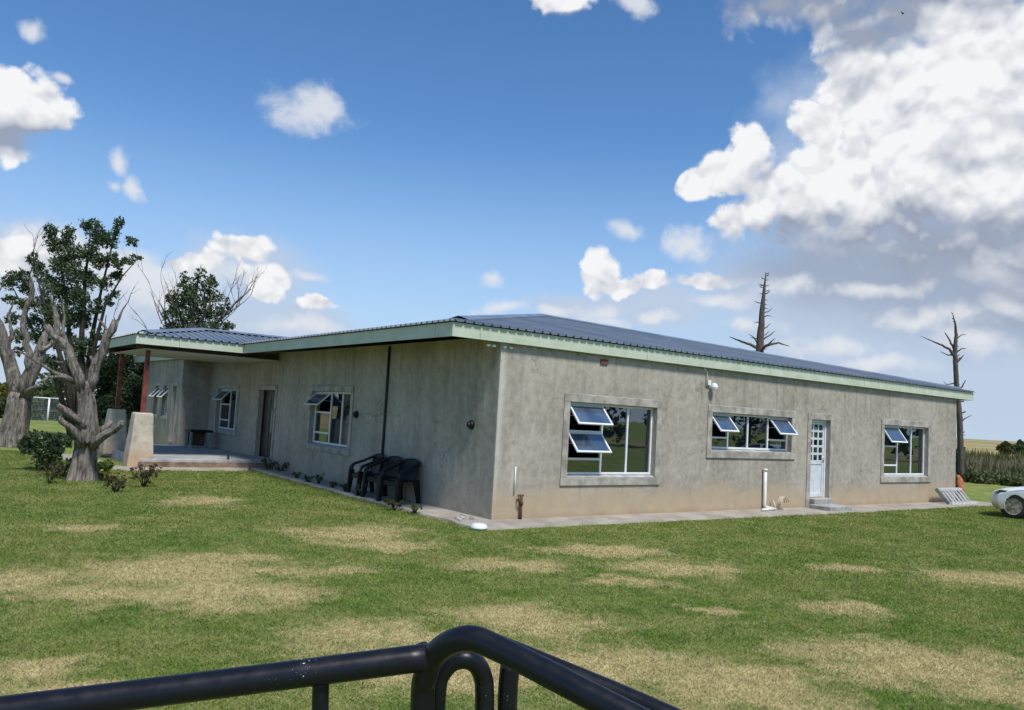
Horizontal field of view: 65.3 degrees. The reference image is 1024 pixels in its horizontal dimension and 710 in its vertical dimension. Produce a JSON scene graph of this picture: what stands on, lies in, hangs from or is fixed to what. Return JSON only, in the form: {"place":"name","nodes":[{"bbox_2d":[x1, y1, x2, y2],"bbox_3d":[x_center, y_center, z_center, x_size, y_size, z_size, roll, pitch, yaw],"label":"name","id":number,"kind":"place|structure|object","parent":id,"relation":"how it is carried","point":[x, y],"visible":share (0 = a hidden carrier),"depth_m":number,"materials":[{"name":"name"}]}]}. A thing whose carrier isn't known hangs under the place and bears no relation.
{"place":"outdoors","nodes":[
{"label":"outdoors","id":0,"kind":"place"},
{"bbox_2d":[61,454,248,470],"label":"path","id":1,"kind":"structure","parent":0,"point":[115,467],"depth_m":20.93,"materials":[{"name":"grey concrete"}]},
{"bbox_2d":[0,391,1023,709],"bbox_3d":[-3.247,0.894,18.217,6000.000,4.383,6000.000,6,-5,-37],"label":"ground","id":2,"kind":"structure","parent":0,"point":[974,491],"depth_m":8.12,"materials":[{"name":"green plant"}]},
{"bbox_2d":[0,382,8,397],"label":"garden tree","id":3,"kind":"object","parent":2,"relation":"on","point":[4,392],"visible":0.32,"depth_m":48.52,"materials":[{"name":"green plant"}]},
{"bbox_2d":[0,392,45,420],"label":"garden tree","id":4,"kind":"object","parent":2,"relation":"on","point":[3,405],"visible":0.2,"depth_m":47.81,"materials":[{"name":"green plant"}]},
{"bbox_2d":[0,220,54,447],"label":"dead tree","id":5,"kind":"object","parent":2,"relation":"on","point":[15,425],"visible":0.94,"depth_m":25.33,"materials":[{"name":"grey wood"}]},
{"bbox_2d":[16,429,73,470],"bbox_3d":[-10.856,2.226,18.534,1.143,0.986,1.025,0,-6,39],"label":"shrub","id":6,"kind":"object","parent":2,"relation":"on","point":[32,444],"visible":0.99,"depth_m":18.45,"materials":[{"name":"green plant"}]},
{"bbox_2d":[30,397,65,423],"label":"soccer goal","id":7,"kind":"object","parent":2,"relation":"on","point":[48,412],"depth_m":42.98,"materials":[{"name":"white metal"}]},
{"bbox_2d":[34,384,64,408],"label":"garden tree","id":8,"kind":"object","parent":2,"relation":"on","point":[49,391],"visible":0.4,"depth_m":51.05,"materials":[{"name":"green plant"}]},
{"bbox_2d":[40,458,61,483],"bbox_3d":[-9.280,2.354,16.086,0.406,0.540,0.321,6,-5,-37],"label":"rose bush","id":9,"kind":"object","parent":2,"relation":"on","point":[54,471],"visible":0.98,"depth_m":16.08,"materials":[{"name":"green plant"}]},
{"bbox_2d":[40,390,61,420],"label":"garden tree","id":10,"kind":"object","parent":2,"relation":"on","point":[54,413],"visible":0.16,"depth_m":48.60,"materials":[{"name":"green plant"}]},
{"bbox_2d":[50,457,71,476],"bbox_3d":[-9.826,2.470,17.495,0.526,0.469,0.453,5,-5,-19],"label":"shrub","id":11,"kind":"object","parent":2,"relation":"on","point":[65,466],"visible":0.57,"depth_m":17.46,"materials":[{"name":"green plant"}]},
{"bbox_2d":[36,353,85,406],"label":"garden tree","id":12,"kind":"object","parent":2,"relation":"on","point":[49,381],"visible":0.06,"depth_m":53.86,"materials":[{"name":"green plant"}]},
{"bbox_2d":[0,216,143,438],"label":"leafy tree","id":13,"kind":"object","parent":2,"relation":"on","point":[75,271],"visible":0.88,"depth_m":30.91,"materials":[{"name":"green plant"}]},
{"bbox_2d":[15,276,140,481],"bbox_3d":[-9.253,0.559,16.826,2.272,4.492,1.655,5,-5,-24],"label":"dead tree","id":14,"kind":"object","parent":2,"relation":"on","point":[89,435],"visible":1,"depth_m":16.83,"materials":[{"name":"grey wood"}]},
{"bbox_2d":[97,459,114,479],"bbox_3d":[-8.791,2.494,17.238,0.398,0.488,0.400,1,-5,30],"label":"lily clump","id":15,"kind":"object","parent":2,"relation":"on","point":[105,465],"visible":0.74,"depth_m":17.18,"materials":[{"name":"green plant"}]},
{"bbox_2d":[99,468,119,483],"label":"daisy clump","id":16,"kind":"object","parent":2,"relation":"on","point":[105,473],"visible":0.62,"depth_m":16.60,"materials":[{"name":"green plant"}]},
{"bbox_2d":[103,473,129,492],"bbox_3d":[-7.525,2.463,15.264,0.434,0.401,0.456,3,-4,9],"label":"rose bush","id":17,"kind":"object","parent":2,"relation":"on","point":[119,484],"visible":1,"depth_m":15.23,"materials":[{"name":"green plant"}]},
{"bbox_2d":[94,350,143,434],"bbox_3d":[-16.581,1.357,33.930,3.011,4.398,3.249,6,-5,-37],"label":"dense shrub","id":18,"kind":"object","parent":2,"relation":"on","point":[131,390],"visible":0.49,"depth_m":33.46,"materials":[{"name":"green plant"}]},
{"bbox_2d":[129,462,162,486],"bbox_3d":[-7.539,2.462,16.424,0.529,0.575,0.577,-1,-6,44],"label":"rose bush","id":19,"kind":"object","parent":2,"relation":"on","point":[147,474],"visible":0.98,"depth_m":16.39,"materials":[{"name":"green plant"}]},
{"bbox_2d":[123,250,267,329],"bbox_3d":[-16.095,-0.787,40.376,6.950,9.670,3.263,3,-4,4],"label":"half dead tree","id":20,"kind":"object","parent":2,"relation":"on","point":[192,300],"visible":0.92,"depth_m":39.89,"materials":[{"name":"green plant"}]},
{"bbox_2d":[259,457,275,468],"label":"bedding plant","id":21,"kind":"object","parent":2,"relation":"on","point":[265,461],"visible":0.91,"depth_m":21.86,"materials":[{"name":"green plant"}]},
{"bbox_2d":[271,460,289,470],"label":"bedding plant","id":22,"kind":"object","parent":2,"relation":"on","point":[278,467],"visible":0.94,"depth_m":21.61,"materials":[{"name":"green plant"}]},
{"bbox_2d":[0,625,680,709],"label":"vehicle rail","id":23,"kind":"object","parent":2,"relation":"on","point":[435,664],"visible":1,"depth_m":1.53,"materials":[{"name":"black metal"}]},
{"bbox_2d":[384,497,404,510],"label":"bedding plant","id":24,"kind":"object","parent":2,"relation":"on","point":[392,503],"visible":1,"depth_m":14.86,"materials":[{"name":"green plant"}]},
{"bbox_2d":[408,502,422,513],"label":"bedding plant","id":25,"kind":"object","parent":2,"relation":"on","point":[414,508],"visible":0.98,"depth_m":14.54,"materials":[{"name":"green plant"}]},
{"bbox_2d":[99,314,974,519],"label":"house","id":26,"kind":"structure","parent":2,"relation":"on","point":[508,416],"depth_m":18.34,"materials":[{"name":"paint"}]},
{"bbox_2d":[149,383,160,417],"bbox_3d":[-13.308,1.685,29.838,0.406,1.310,0.920,6,-5,-37],"label":"window","id":27,"kind":"structure","parent":26,"relation":"in","point":[158,390],"depth_m":29.87,"materials":[{"name":"white metal"}]},
{"bbox_2d":[156,383,169,418],"bbox_3d":[-12.572,1.653,28.860,0.406,1.310,0.970,6,-5,-37],"label":"window","id":28,"kind":"structure","parent":26,"relation":"in","point":[166,390],"depth_m":28.96,"materials":[{"name":"white metal"}]},
{"bbox_2d":[167,383,178,444],"bbox_3d":[-11.714,2.031,27.834,0.194,2.120,0.820,6,-5,-37],"label":"door","id":29,"kind":"structure","parent":26,"relation":"in","point":[174,384],"depth_m":27.98,"materials":[{"name":"metal"}]},
{"bbox_2d":[184,429,212,447],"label":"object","id":30,"kind":"object","parent":26,"relation":"on","point":[198,437],"visible":1,"depth_m":26.47,"materials":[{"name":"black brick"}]},
{"bbox_2d":[212,385,239,435],"bbox_3d":[-9.402,1.794,26.264,0.366,1.620,2.360,6,-5,-37],"label":"window","id":31,"kind":"structure","parent":26,"relation":"in","point":[228,416],"depth_m":26.39,"materials":[{"name":"white metal"}]},
{"bbox_2d":[253,385,277,458],"bbox_3d":[-7.127,1.948,23.401,0.248,2.098,1.560,6,-5,-37],"label":"door","id":32,"kind":"structure","parent":26,"relation":"in","point":[270,392],"depth_m":23.58,"materials":[{"name":"paint"}]},
{"bbox_2d":[303,386,353,455],"bbox_3d":[-4.571,1.582,19.803,0.414,1.640,2.600,6,-5,-37],"label":"window","id":33,"kind":"structure","parent":26,"relation":"in","point":[333,428],"depth_m":19.89,"materials":[{"name":"white metal"}]},
{"bbox_2d":[560,393,662,485],"bbox_3d":[2.047,1.707,15.865,2.720,1.750,0.400,6,-5,-37],"label":"window","id":34,"kind":"structure","parent":26,"relation":"in","point":[622,444],"depth_m":15.98,"materials":[{"name":"white metal"}]},
{"bbox_2d":[706,405,798,459],"bbox_3d":[5.635,1.823,18.561,3.320,1.170,0.400,6,-5,-37],"label":"window","id":35,"kind":"structure","parent":26,"relation":"in","point":[747,436],"depth_m":18.62,"materials":[{"name":"white metal"}]},
{"bbox_2d":[805,413,833,506],"bbox_3d":[7.732,2.652,20.250,1.150,2.330,0.198,6,-5,-37],"label":"door","id":36,"kind":"structure","parent":26,"relation":"in","point":[816,436],"depth_m":20.36,"materials":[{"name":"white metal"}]},
{"bbox_2d":[884,427,912,445],"bbox_3d":[11.213,2.891,23.271,1.950,2.100,0.141,6,-5,-37],"label":"curtain","id":37,"kind":"object","parent":26,"relation":"hanging from","point":[888,441],"depth_m":22.95,"materials":[{"name":"black fabric"}]},
{"bbox_2d":[880,419,930,482],"bbox_3d":[11.272,2.753,22.785,2.820,1.750,0.379,6,-5,-37],"label":"window","id":38,"kind":"structure","parent":26,"relation":"in","point":[901,462],"depth_m":22.91,"materials":[{"name":"white metal"}]},
{"bbox_2d":[731,272,787,352],"bbox_3d":[11.532,0.728,37.563,1.871,9.518,3.328,0,-5,38],"label":"dead conifer","id":39,"kind":"object","parent":2,"relation":"on","point":[759,346],"visible":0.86,"depth_m":37.90,"materials":[{"name":"grey wood"}]},
{"bbox_2d":[921,313,970,475],"bbox_3d":[19.829,1.979,36.856,3.018,7.927,0.685,4,-4,-14],"label":"dead conifer","id":40,"kind":"object","parent":2,"relation":"on","point":[960,440],"visible":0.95,"depth_m":36.92,"materials":[{"name":"grey wood"}]},
{"bbox_2d":[955,475,963,500],"bbox_3d":[13.958,4.172,24.920,0.274,0.860,0.258,4,-4,-10],"label":"bundle","id":41,"kind":"object","parent":2,"relation":"on","point":[959,482],"visible":0.69,"depth_m":24.85,"materials":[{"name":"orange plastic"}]},
{"bbox_2d":[964,447,965,463],"bbox_3d":[21.385,5.206,37.796,0.111,1.721,0.120,1,-5,31],"label":"fence pole","id":42,"kind":"object","parent":2,"relation":"on","point":[965,454],"visible":0.39,"depth_m":37.80,"materials":[{"name":"grey metal"}]},
{"bbox_2d":[965,467,978,482],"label":"lawn edge bush","id":43,"kind":"object","parent":2,"relation":"on","point":[974,472],"visible":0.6,"depth_m":36.86,"materials":[{"name":"green plant"}]},
{"bbox_2d":[974,470,1000,483],"bbox_3d":[21.628,5.624,36.444,1.414,0.776,0.923,6,-5,-37],"label":"lawn edge bush","id":44,"kind":"object","parent":2,"relation":"on","point":[986,477],"visible":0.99,"depth_m":36.30,"materials":[{"name":"green plant"}]},
{"bbox_2d":[955,467,1023,483],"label":"green undergrowth","id":45,"kind":"object","parent":2,"relation":"on","point":[963,477],"visible":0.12,"depth_m":37.02,"materials":[{"name":"green plant"}]},
{"bbox_2d":[965,453,1023,473],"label":"tall weeds","id":46,"kind":"object","parent":2,"relation":"on","point":[979,464],"visible":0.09,"depth_m":38.79,"materials":[{"name":"plant"}]},
{"bbox_2d":[966,448,1023,461],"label":"reeds","id":47,"kind":"object","parent":2,"relation":"on","point":[983,453],"visible":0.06,"depth_m":47.63,"materials":[{"name":"green plant"}]},
{"bbox_2d":[996,440,1012,454],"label":"field bush","id":48,"kind":"object","parent":2,"relation":"on","point":[1005,446],"visible":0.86,"depth_m":94.48,"materials":[{"name":"green plant"}]},
{"bbox_2d":[990,486,1023,518],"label":"car","id":49,"kind":"object","parent":2,"relation":"on","point":[1008,502],"visible":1,"depth_m":20.32,"materials":[{"name":"paint"}]},
{"bbox_2d":[999,474,1023,486],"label":"lawn edge bush","id":50,"kind":"object","parent":2,"relation":"on","point":[1014,480],"visible":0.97,"depth_m":35.74,"materials":[{"name":"green plant"}]},
{"bbox_2d":[1011,439,1023,454],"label":"field bush","id":51,"kind":"object","parent":2,"relation":"on","point":[1017,446],"visible":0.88,"depth_m":87.54,"materials":[{"name":"green plant"}]},
{"bbox_2d":[0,0,1023,440],"label":"sky","id":52,"kind":"structure","parent":0,"point":[640,165],"materials":[{"name":"blue"}]},
{"bbox_2d":[250,468,992,530],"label":"pavement","id":53,"kind":"structure","parent":0,"point":[439,513],"depth_m":16.32,"materials":[{"name":"grey concrete"}]},
{"bbox_2d":[292,471,302,477],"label":"bedding plant","id":54,"kind":"object","parent":53,"relation":"on","point":[296,475],"visible":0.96,"depth_m":19.80,"materials":[{"name":"green plant"}]},
{"bbox_2d":[304,474,312,481],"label":"bedding plant","id":55,"kind":"object","parent":53,"relation":"on","point":[307,479],"visible":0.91,"depth_m":19.07,"materials":[{"name":"green plant"}]},
{"bbox_2d":[312,473,324,483],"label":"bedding plant","id":56,"kind":"object","parent":53,"relation":"on","point":[320,479],"visible":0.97,"depth_m":18.82,"materials":[{"name":"green plant"}]},
{"bbox_2d":[329,481,338,487],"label":"bedding plant","id":57,"kind":"object","parent":53,"relation":"on","point":[332,484],"visible":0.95,"depth_m":18.02,"materials":[{"name":"green plant"}]},
{"bbox_2d":[339,482,346,490],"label":"bedding plant","id":58,"kind":"object","parent":53,"relation":"on","point":[344,486],"visible":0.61,"depth_m":17.44,"materials":[{"name":"green plant"}]},
{"bbox_2d":[354,484,368,495],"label":"bedding plant","id":59,"kind":"object","parent":53,"relation":"on","point":[358,486],"visible":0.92,"depth_m":16.64,"materials":[{"name":"green plant"}]},
{"bbox_2d":[346,453,383,495],"bbox_3d":[-3.124,2.547,17.165,0.630,0.868,0.676,6,-5,-31],"label":"plastic chair","id":60,"kind":"object","parent":53,"relation":"on","point":[372,471],"visible":0.83,"depth_m":17.22,"materials":[{"name":"black plastic"}]},
{"bbox_2d":[361,456,402,499],"bbox_3d":[-2.663,2.527,16.553,0.630,0.868,0.676,7,-6,-42],"label":"plastic chair","id":61,"kind":"object","parent":53,"relation":"on","point":[392,473],"visible":0.72,"depth_m":16.62,"materials":[{"name":"black plastic"}]},
{"bbox_2d":[377,458,420,504],"bbox_3d":[-2.237,2.508,15.987,0.676,0.868,0.630,-1,-6,44],"label":"plastic chair","id":62,"kind":"object","parent":53,"relation":"on","point":[408,470],"visible":0.99,"depth_m":15.95,"materials":[{"name":"black plastic"}]},
{"bbox_2d":[470,523,487,529],"bbox_3d":[-0.540,2.801,13.107,0.290,0.085,0.290,6,-5,-37],"label":"bowl","id":63,"kind":"object","parent":53,"relation":"on","point":[479,526],"visible":1,"depth_m":13.01,"materials":[{"name":"white ceramic"}]},
{"bbox_2d":[772,496,788,509],"bbox_3d":[6.355,3.498,18.852,0.451,0.322,0.211,5,-5,-18],"label":"hose","id":64,"kind":"object","parent":53,"relation":"on","point":[782,498],"visible":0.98,"depth_m":18.82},
{"bbox_2d":[935,488,977,504],"bbox_3d":[13.201,4.195,23.746,1.817,0.474,0.434,6,-5,-37],"label":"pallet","id":65,"kind":"object","parent":53,"relation":"on","point":[941,494],"visible":0.91,"depth_m":23.56,"materials":[{"name":"white wood"}]}
]}

